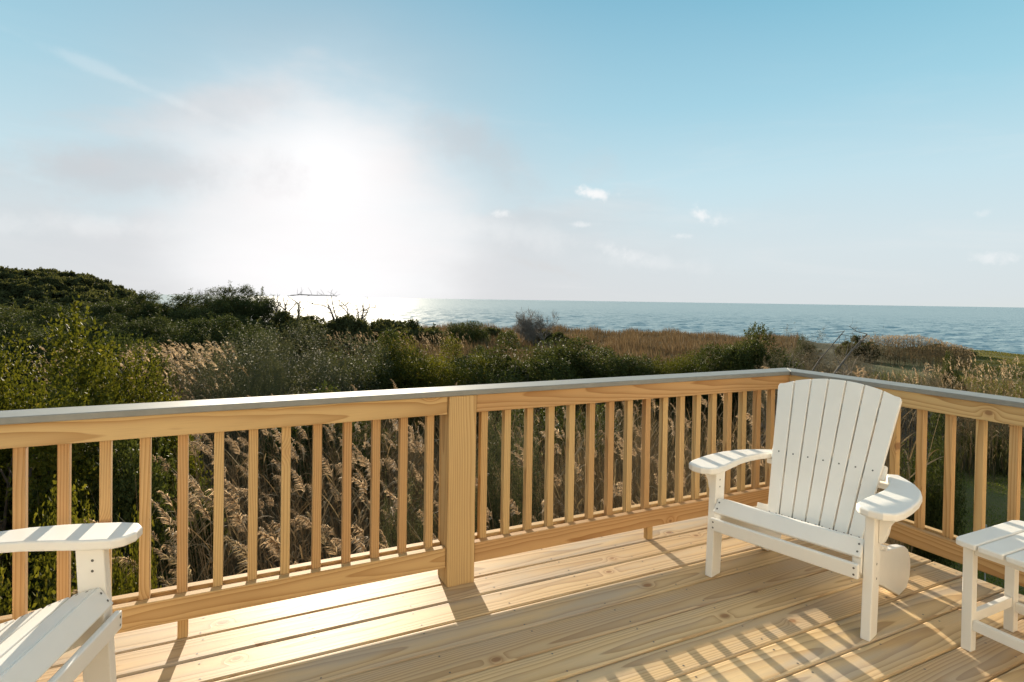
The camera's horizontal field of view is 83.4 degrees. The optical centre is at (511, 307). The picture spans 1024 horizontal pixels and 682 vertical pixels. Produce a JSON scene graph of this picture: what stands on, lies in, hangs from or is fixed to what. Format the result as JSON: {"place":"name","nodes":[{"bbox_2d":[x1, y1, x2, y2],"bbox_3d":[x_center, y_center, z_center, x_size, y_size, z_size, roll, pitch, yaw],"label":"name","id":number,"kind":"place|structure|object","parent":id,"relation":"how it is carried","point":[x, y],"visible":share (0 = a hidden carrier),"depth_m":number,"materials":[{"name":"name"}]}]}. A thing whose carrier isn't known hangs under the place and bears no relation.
{"place":"outdoors","nodes":[
{"label":"outdoors","id":0,"kind":"place"},
{"bbox_2d":[0,0,1023,307],"label":"sky","id":1,"kind":"structure","parent":0,"point":[825,152],"materials":[{"name":"blue"}]},
{"bbox_2d":[14,296,1023,594],"bbox_3d":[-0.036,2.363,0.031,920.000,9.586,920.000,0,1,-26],"label":"ground","id":2,"kind":"structure","parent":0,"point":[992,496],"depth_m":16.83,"materials":[{"name":"green plant"}]},
{"bbox_2d":[0,296,92,345],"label":"dark tree","id":3,"kind":"object","parent":2,"relation":"on","point":[39,323],"visible":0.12,"depth_m":30.59,"materials":[{"name":"green plant"}]},
{"bbox_2d":[0,309,94,400],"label":"dark tree","id":4,"kind":"object","parent":2,"relation":"on","point":[37,338],"visible":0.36,"depth_m":22.12,"materials":[{"name":"green plant"}]},
{"bbox_2d":[1,296,111,344],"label":"dark tree","id":5,"kind":"object","parent":2,"relation":"on","point":[49,310],"visible":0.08,"depth_m":32.91,"materials":[{"name":"green plant"}]},
{"bbox_2d":[0,295,138,615],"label":"leafy shrub","id":6,"kind":"object","parent":2,"relation":"on","point":[45,463],"visible":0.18,"depth_m":6.33,"materials":[{"name":"green plant"}]},
{"bbox_2d":[0,323,155,613],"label":"leafy shrub","id":7,"kind":"object","parent":2,"relation":"on","point":[3,455],"visible":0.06,"depth_m":7.60,"materials":[{"name":"green plant"}]},
{"bbox_2d":[0,474,162,615],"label":"leafy shrub","id":8,"kind":"object","parent":2,"relation":"on","point":[53,522],"visible":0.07,"depth_m":3.82,"materials":[{"name":"green plant"}]},
{"bbox_2d":[0,266,167,317],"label":"hill thicket","id":9,"kind":"object","parent":2,"relation":"on","point":[25,286],"visible":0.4,"depth_m":85.80,"materials":[{"name":"green plant"}]},
{"bbox_2d":[46,297,134,327],"bbox_3d":[-28.198,1.405,39.131,8.403,4.300,7.747,1,1,-1],"label":"dark tree","id":10,"kind":"object","parent":2,"relation":"on","point":[99,306],"visible":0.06,"depth_m":37.89,"materials":[{"name":"green plant"}]},
{"bbox_2d":[43,333,138,406],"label":"leafy shrub","id":11,"kind":"object","parent":2,"relation":"on","point":[115,350],"visible":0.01,"depth_m":12.02,"materials":[{"name":"green plant"}]},
{"bbox_2d":[37,306,158,359],"bbox_3d":[-21.233,1.642,29.310,5.175,3.452,5.168,1,1,39],"label":"dark tree","id":12,"kind":"object","parent":2,"relation":"on","point":[92,333],"visible":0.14,"depth_m":29.47,"materials":[{"name":"green plant"}]},
{"bbox_2d":[0,334,212,609],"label":"leafy shrub","id":13,"kind":"object","parent":2,"relation":"on","point":[173,439],"visible":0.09,"depth_m":7.64,"materials":[{"name":"green plant"}]},
{"bbox_2d":[83,492,157,596],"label":"leafy shrub","id":14,"kind":"object","parent":2,"relation":"on","point":[116,576],"visible":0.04,"depth_m":3.69,"materials":[{"name":"green plant"}]},
{"bbox_2d":[73,327,171,402],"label":"leafy shrub","id":15,"kind":"object","parent":2,"relation":"on","point":[162,365],"visible":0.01,"depth_m":12.95,"materials":[{"name":"green plant"}]},
{"bbox_2d":[28,397,231,610],"bbox_3d":[-4.036,2.652,5.987,1.718,3.432,1.878,1,1,19],"label":"leafy shrub","id":16,"kind":"object","parent":2,"relation":"on","point":[125,489],"visible":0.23,"depth_m":5.80,"materials":[{"name":"green plant"}]},
{"bbox_2d":[82,308,198,365],"bbox_3d":[-18.460,1.794,28.888,5.218,3.503,5.262,1,1,3],"label":"dark tree","id":17,"kind":"object","parent":2,"relation":"on","point":[160,333],"visible":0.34,"depth_m":28.78,"materials":[{"name":"green plant"}]},
{"bbox_2d":[89,289,218,346],"bbox_3d":[-23.535,0.782,39.150,8.043,4.366,8.724,1,1,12],"label":"dark tree","id":18,"kind":"object","parent":2,"relation":"on","point":[152,306],"visible":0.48,"depth_m":37.88,"materials":[{"name":"green plant"}]},
{"bbox_2d":[137,337,179,400],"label":"leafy shrub","id":19,"kind":"object","parent":2,"relation":"on","point":[171,380],"depth_m":13.63,"materials":[{"name":"green plant"}]},
{"bbox_2d":[159,576,172,586],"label":"reed","id":20,"kind":"object","parent":2,"relation":"on","point":[163,580],"visible":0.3,"depth_m":3.26,"materials":[{"name":"plant"}]},
{"bbox_2d":[168,578,176,584],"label":"reed","id":21,"kind":"object","parent":2,"relation":"on","point":[172,579],"visible":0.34,"depth_m":3.63,"materials":[{"name":"plant"}]},
{"bbox_2d":[160,555,191,583],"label":"reed","id":22,"kind":"object","parent":2,"relation":"on","point":[174,560],"visible":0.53,"depth_m":3.31,"materials":[{"name":"plant"}]},
{"bbox_2d":[166,541,188,582],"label":"reed","id":23,"kind":"object","parent":2,"relation":"on","point":[170,542],"visible":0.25,"depth_m":3.81,"materials":[{"name":"plant"}]},
{"bbox_2d":[165,527,191,580],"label":"reed","id":24,"kind":"object","parent":2,"relation":"on","point":[173,534],"visible":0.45,"depth_m":3.33,"materials":[{"name":"plant"}]},
{"bbox_2d":[145,296,256,335],"bbox_3d":[-20.717,1.010,39.106,6.891,3.811,6.900,1,1,35],"label":"dark tree","id":25,"kind":"object","parent":2,"relation":"on","point":[195,313],"visible":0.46,"depth_m":37.59,"materials":[{"name":"green plant"}]},
{"bbox_2d":[193,288,219,304],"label":"bare tree","id":26,"kind":"object","parent":2,"relation":"on","point":[206,294],"visible":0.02,"depth_m":56.25,"materials":[{"name":"grey plant"}]},
{"bbox_2d":[161,312,279,376],"bbox_3d":[-15.031,2.070,29.477,6.214,3.918,6.740,0,1,-41],"label":"dark tree","id":27,"kind":"object","parent":2,"relation":"on","point":[192,338],"visible":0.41,"depth_m":28.36,"materials":[{"name":"green plant"}]},
{"bbox_2d":[223,536,247,574],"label":"reed","id":28,"kind":"object","parent":2,"relation":"on","point":[245,553],"visible":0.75,"depth_m":3.38,"materials":[{"name":"plant"}]},
{"bbox_2d":[183,333,295,480],"bbox_3d":[-5.854,2.452,12.368,2.306,3.776,2.213,1,1,-11],"label":"silver shrub","id":29,"kind":"object","parent":2,"relation":"on","point":[270,391],"visible":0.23,"depth_m":12.28,"materials":[{"name":"grey plant"}]},
{"bbox_2d":[201,281,277,322],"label":"dark tree","id":30,"kind":"object","parent":2,"relation":"on","point":[255,309],"visible":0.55,"depth_m":41.72,"materials":[{"name":"green plant"}]},
{"bbox_2d":[263,298,281,312],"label":"bare tree","id":31,"kind":"object","parent":2,"relation":"on","point":[276,308],"visible":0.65,"depth_m":43.14,"materials":[{"name":"grey plant"}]},
{"bbox_2d":[171,301,393,442],"bbox_3d":[-6.393,2.079,15.980,5.359,4.496,5.586,1,1,13],"label":"silver shrub","id":32,"kind":"object","parent":2,"relation":"on","point":[313,379],"visible":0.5,"depth_m":16.00,"materials":[{"name":"grey plant"}]},
{"bbox_2d":[276,294,303,320],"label":"bare tree","id":33,"kind":"object","parent":2,"relation":"on","point":[285,307],"visible":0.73,"depth_m":44.49,"materials":[{"name":"grey plant"}]},
{"bbox_2d":[248,308,334,356],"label":"dune shrub","id":34,"kind":"object","parent":2,"relation":"on","point":[279,318],"visible":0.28,"depth_m":39.96,"materials":[{"name":"green plant"}]},
{"bbox_2d":[289,315,331,324],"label":"dune shrub","id":35,"kind":"object","parent":2,"relation":"on","point":[313,318],"visible":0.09,"depth_m":56.62,"materials":[{"name":"green plant"}]},
{"bbox_2d":[288,289,336,317],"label":"dead branch","id":36,"kind":"object","parent":2,"relation":"on","point":[311,295],"visible":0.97,"depth_m":45.20,"materials":[{"name":"grey wood"}]},
{"bbox_2d":[229,380,397,518],"bbox_3d":[-3.580,2.857,10.480,3.020,2.978,2.763,1,1,0],"label":"leafy shrub","id":37,"kind":"object","parent":2,"relation":"on","point":[307,432],"visible":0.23,"depth_m":9.80,"materials":[{"name":"green plant"}]},
{"bbox_2d":[305,512,326,555],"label":"reed","id":38,"kind":"object","parent":2,"relation":"on","point":[323,541],"visible":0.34,"depth_m":4.29,"materials":[{"name":"plant"}]},
{"bbox_2d":[305,297,341,320],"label":"bare tree","id":39,"kind":"object","parent":2,"relation":"on","point":[331,312],"visible":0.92,"depth_m":47.91,"materials":[{"name":"grey plant"}]},
{"bbox_2d":[321,528,336,555],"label":"reed","id":40,"kind":"object","parent":2,"relation":"on","point":[334,550],"visible":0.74,"depth_m":4.04,"materials":[{"name":"plant"}]},
{"bbox_2d":[337,298,353,316],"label":"bare tree","id":41,"kind":"object","parent":2,"relation":"on","point":[345,306],"visible":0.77,"depth_m":49.45,"materials":[{"name":"grey plant"}]},
{"bbox_2d":[319,314,397,359],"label":"dune shrub","id":42,"kind":"object","parent":2,"relation":"on","point":[340,324],"visible":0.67,"depth_m":42.76,"materials":[{"name":"green plant"}]},
{"bbox_2d":[350,297,375,320],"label":"bare tree","id":43,"kind":"object","parent":2,"relation":"on","point":[363,312],"visible":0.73,"depth_m":50.20,"materials":[{"name":"grey plant"}]},
{"bbox_2d":[305,327,432,434],"bbox_3d":[-4.611,2.455,18.484,4.088,3.651,3.988,1,1,37],"label":"leafy shrub","id":44,"kind":"object","parent":2,"relation":"on","point":[387,340],"visible":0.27,"depth_m":17.98,"materials":[{"name":"green plant"}]},
{"bbox_2d":[367,320,410,329],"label":"dune shrub","id":45,"kind":"object","parent":2,"relation":"on","point":[398,324],"visible":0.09,"depth_m":59.38,"materials":[{"name":"green plant"}]},
{"bbox_2d":[379,463,437,549],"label":"silver shrub","id":46,"kind":"object","parent":2,"relation":"on","point":[390,525],"visible":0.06,"depth_m":5.47,"materials":[{"name":"grey plant"}]},
{"bbox_2d":[383,319,445,350],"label":"dune shrub","id":47,"kind":"object","parent":2,"relation":"on","point":[416,330],"visible":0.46,"depth_m":52.98,"materials":[{"name":"green plant"}]},
{"bbox_2d":[377,330,493,430],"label":"leafy shrub","id":48,"kind":"object","parent":2,"relation":"on","point":[437,375],"visible":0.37,"depth_m":18.27,"materials":[{"name":"green plant"}]},
{"bbox_2d":[436,319,490,350],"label":"dune shrub","id":49,"kind":"object","parent":2,"relation":"on","point":[476,333],"visible":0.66,"depth_m":49.15,"materials":[{"name":"green plant"}]},
{"bbox_2d":[433,344,495,379],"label":"leafy shrub","id":50,"kind":"object","parent":2,"relation":"on","point":[477,350],"visible":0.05,"depth_m":23.70,"materials":[{"name":"green plant"}]},
{"bbox_2d":[50,402,912,595],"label":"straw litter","id":51,"kind":"object","parent":2,"relation":"on","point":[599,497],"visible":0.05,"depth_m":9.28,"materials":[{"name":"brown plant"}]},
{"bbox_2d":[482,327,508,338],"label":"dune shrub","id":52,"kind":"object","parent":2,"relation":"on","point":[492,332],"visible":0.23,"depth_m":57.23,"materials":[{"name":"green plant"}]},
{"bbox_2d":[475,365,544,532],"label":"silver shrub","id":53,"kind":"object","parent":2,"relation":"on","point":[494,508],"visible":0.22,"depth_m":6.40,"materials":[{"name":"grey plant"}]},
{"bbox_2d":[446,330,574,428],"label":"leafy shrub","id":54,"kind":"object","parent":2,"relation":"on","point":[505,377],"visible":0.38,"depth_m":19.72,"materials":[{"name":"green plant"}]},
{"bbox_2d":[2,343,1023,568],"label":"undergrowth","id":55,"kind":"object","parent":2,"relation":"on","point":[1000,455],"visible":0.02,"depth_m":17.53,"materials":[{"name":"green plant"}]},
{"bbox_2d":[29,366,1009,605],"bbox_3d":[4.421,2.522,10.448,22.811,4.003,9.864,0,1,-26],"label":"reed bed","id":56,"kind":"object","parent":2,"relation":"on","point":[240,523],"visible":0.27,"depth_m":6.63,"materials":[{"name":"plant"}]},
{"bbox_2d":[25,331,1023,488],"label":"reeds","id":57,"kind":"object","parent":2,"relation":"on","point":[992,427],"visible":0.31,"depth_m":15.66,"materials":[{"name":"plant"}]},
{"bbox_2d":[506,307,543,340],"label":"bare tree","id":58,"kind":"object","parent":2,"relation":"on","point":[521,324],"visible":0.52,"depth_m":56.08,"materials":[{"name":"grey plant"}]},
{"bbox_2d":[36,504,1023,681],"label":"deck","id":59,"kind":"structure","parent":2,"relation":"on","point":[637,606],"depth_m":2.38,"materials":[{"name":"brown wood"}]},
{"bbox_2d":[0,522,142,681],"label":"adirondack chair","id":60,"kind":"object","parent":59,"relation":"on","point":[35,645],"visible":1,"depth_m":1.85,"materials":[{"name":"white wood"}]},
{"bbox_2d":[0,368,789,638],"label":"deck railing","id":61,"kind":"object","parent":59,"relation":"on","point":[455,550],"visible":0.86,"depth_m":2.63,"materials":[{"name":"brown wood"}]},
{"bbox_2d":[689,379,922,641],"bbox_3d":[1.449,0.859,2.793,0.756,0.966,0.940,0,1,-41],"label":"adirondack chair","id":62,"kind":"object","parent":59,"relation":"on","point":[875,563],"visible":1,"depth_m":2.80,"materials":[{"name":"white wood"}]},
{"bbox_2d":[783,368,1023,586],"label":"deck railing","id":63,"kind":"object","parent":59,"relation":"on","point":[982,409],"visible":0.56,"depth_m":2.91,"materials":[{"name":"brown wood"}]},
{"bbox_2d":[956,520,1023,652],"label":"side table","id":64,"kind":"object","parent":59,"relation":"on","point":[1002,543],"visible":1,"depth_m":2.27,"materials":[{"name":"white wood"}]},
{"bbox_2d":[519,308,559,343],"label":"bare tree","id":65,"kind":"object","parent":2,"relation":"on","point":[534,335],"visible":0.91,"depth_m":54.88,"materials":[{"name":"grey plant"}]},
{"bbox_2d":[523,330,572,347],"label":"dune shrub","id":66,"kind":"object","parent":2,"relation":"on","point":[557,333],"visible":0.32,"depth_m":56.89,"materials":[{"name":"green plant"}]},
{"bbox_2d":[496,378,620,492],"bbox_3d":[1.038,2.891,12.092,2.926,2.937,2.855,1,1,-11],"label":"leafy shrub","id":67,"kind":"object","parent":2,"relation":"on","point":[564,429],"visible":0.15,"depth_m":11.52,"materials":[{"name":"green plant"}]},
{"bbox_2d":[493,334,642,419],"bbox_3d":[2.027,2.617,21.044,5.333,3.418,4.879,0,1,-40],"label":"leafy shrub","id":68,"kind":"object","parent":2,"relation":"on","point":[576,362],"visible":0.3,"depth_m":20.39,"materials":[{"name":"green plant"}]},
{"bbox_2d":[380,321,798,369],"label":"dune grass","id":69,"kind":"structure","parent":2,"relation":"on","point":[673,341],"depth_m":57.31,"materials":[{"name":"brown plant"}]},
{"bbox_2d":[571,344,675,420],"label":"leafy shrub","id":70,"kind":"object","parent":2,"relation":"on","point":[606,370],"visible":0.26,"depth_m":20.18,"materials":[{"name":"green plant"}]},
{"bbox_2d":[647,350,719,412],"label":"leafy shrub","id":71,"kind":"object","parent":2,"relation":"on","point":[672,368],"visible":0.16,"depth_m":20.71,"materials":[{"name":"green plant"}]},
{"bbox_2d":[668,340,752,426],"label":"leafy shrub","id":72,"kind":"object","parent":2,"relation":"on","point":[700,362],"visible":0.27,"depth_m":19.68,"materials":[{"name":"green plant"}]},
{"bbox_2d":[699,322,804,429],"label":"leafy shrub","id":73,"kind":"object","parent":2,"relation":"on","point":[745,356],"visible":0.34,"depth_m":18.96,"materials":[{"name":"green plant"}]},
{"bbox_2d":[751,357,801,466],"bbox_3d":[6.484,3.097,13.455,1.776,3.980,1.960,1,1,19],"label":"bare brush","id":74,"kind":"object","parent":2,"relation":"on","point":[775,411],"visible":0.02,"depth_m":13.62,"materials":[{"name":"brown plant"}]},
{"bbox_2d":[746,324,840,446],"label":"brush clump","id":75,"kind":"object","parent":2,"relation":"on","point":[765,395],"visible":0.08,"depth_m":15.37,"materials":[{"name":"brown plant"}]},
{"bbox_2d":[764,348,830,407],"bbox_3d":[7.817,2.985,15.098,2.423,3.871,2.196,1,1,0],"label":"bare brush","id":76,"kind":"object","parent":2,"relation":"on","point":[793,364],"depth_m":15.13,"materials":[{"name":"brown plant"}]},
{"bbox_2d":[792,333,818,368],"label":"leafy shrub","id":77,"kind":"object","parent":2,"relation":"on","point":[808,348],"visible":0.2,"depth_m":30.17,"materials":[{"name":"green plant"}]},
{"bbox_2d":[764,325,877,377],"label":"brush clump","id":78,"kind":"object","parent":2,"relation":"on","point":[811,355],"visible":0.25,"depth_m":26.26,"materials":[{"name":"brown plant"}]},
{"bbox_2d":[812,331,853,370],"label":"dead branch","id":79,"kind":"object","parent":2,"relation":"on","point":[827,350],"visible":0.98,"depth_m":13.17,"materials":[{"name":"grey wood"}]},
{"bbox_2d":[833,334,868,373],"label":"dead branch","id":80,"kind":"object","parent":2,"relation":"on","point":[849,353],"visible":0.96,"depth_m":12.59,"materials":[{"name":"grey wood"}]},
{"bbox_2d":[811,327,904,448],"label":"brush clump","id":81,"kind":"object","parent":2,"relation":"on","point":[835,361],"visible":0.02,"depth_m":13.80,"materials":[{"name":"brown plant"}]},
{"bbox_2d":[834,335,882,360],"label":"leafy shrub","id":82,"kind":"object","parent":2,"relation":"on","point":[857,338],"visible":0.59,"depth_m":48.97,"materials":[{"name":"green plant"}]},
{"bbox_2d":[836,354,902,472],"bbox_3d":[7.313,3.171,12.544,1.991,4.451,1.864,1,1,14],"label":"bare brush","id":83,"kind":"object","parent":2,"relation":"on","point":[851,375],"depth_m":12.66,"materials":[{"name":"brown plant"}]},
{"bbox_2d":[846,326,966,478],"bbox_3d":[10.027,2.493,15.046,2.831,4.022,3.007,1,1,7],"label":"brush clump","id":84,"kind":"object","parent":2,"relation":"on","point":[928,380],"visible":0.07,"depth_m":14.59,"materials":[{"name":"brown plant"}]},
{"bbox_2d":[885,362,944,490],"bbox_3d":[8.576,3.115,12.855,1.835,4.045,2.025,0,1,-37],"label":"bare brush","id":85,"kind":"object","parent":2,"relation":"on","point":[905,433],"visible":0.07,"depth_m":12.65,"materials":[{"name":"brown plant"}]},
{"bbox_2d":[860,334,973,370],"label":"shore reeds","id":86,"kind":"object","parent":2,"relation":"on","point":[921,353],"visible":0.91,"depth_m":47.85,"materials":[{"name":"plant"}]},
{"bbox_2d":[893,411,968,569],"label":"leafy shrub","id":87,"kind":"object","parent":2,"relation":"on","point":[934,507],"visible":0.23,"depth_m":8.30,"materials":[{"name":"green plant"}]},
{"bbox_2d":[909,343,978,355],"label":"dune shrub","id":88,"kind":"object","parent":2,"relation":"on","point":[945,349],"visible":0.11,"depth_m":56.51,"materials":[{"name":"green plant"}]},
{"bbox_2d":[931,350,966,424],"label":"leafy shrub","id":89,"kind":"object","parent":2,"relation":"on","point":[947,356],"visible":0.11,"depth_m":20.58,"materials":[{"name":"green plant"}]},
{"bbox_2d":[935,350,1023,444],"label":"shore turf","id":90,"kind":"structure","parent":2,"relation":"on","point":[994,358],"depth_m":44.85,"materials":[{"name":"plant"}]},
{"bbox_2d":[150,294,1023,354],"bbox_3d":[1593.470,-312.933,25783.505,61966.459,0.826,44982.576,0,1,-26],"label":"sea","id":91,"kind":"structure","parent":0,"point":[999,329],"depth_m":237.96,"materials":[{"name":"liquid"}]},
{"bbox_2d":[935,468,1023,594],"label":"lawn grass","id":92,"kind":"structure","parent":0,"point":[982,573],"depth_m":12.40,"materials":[{"name":"green plant"}]}
]}

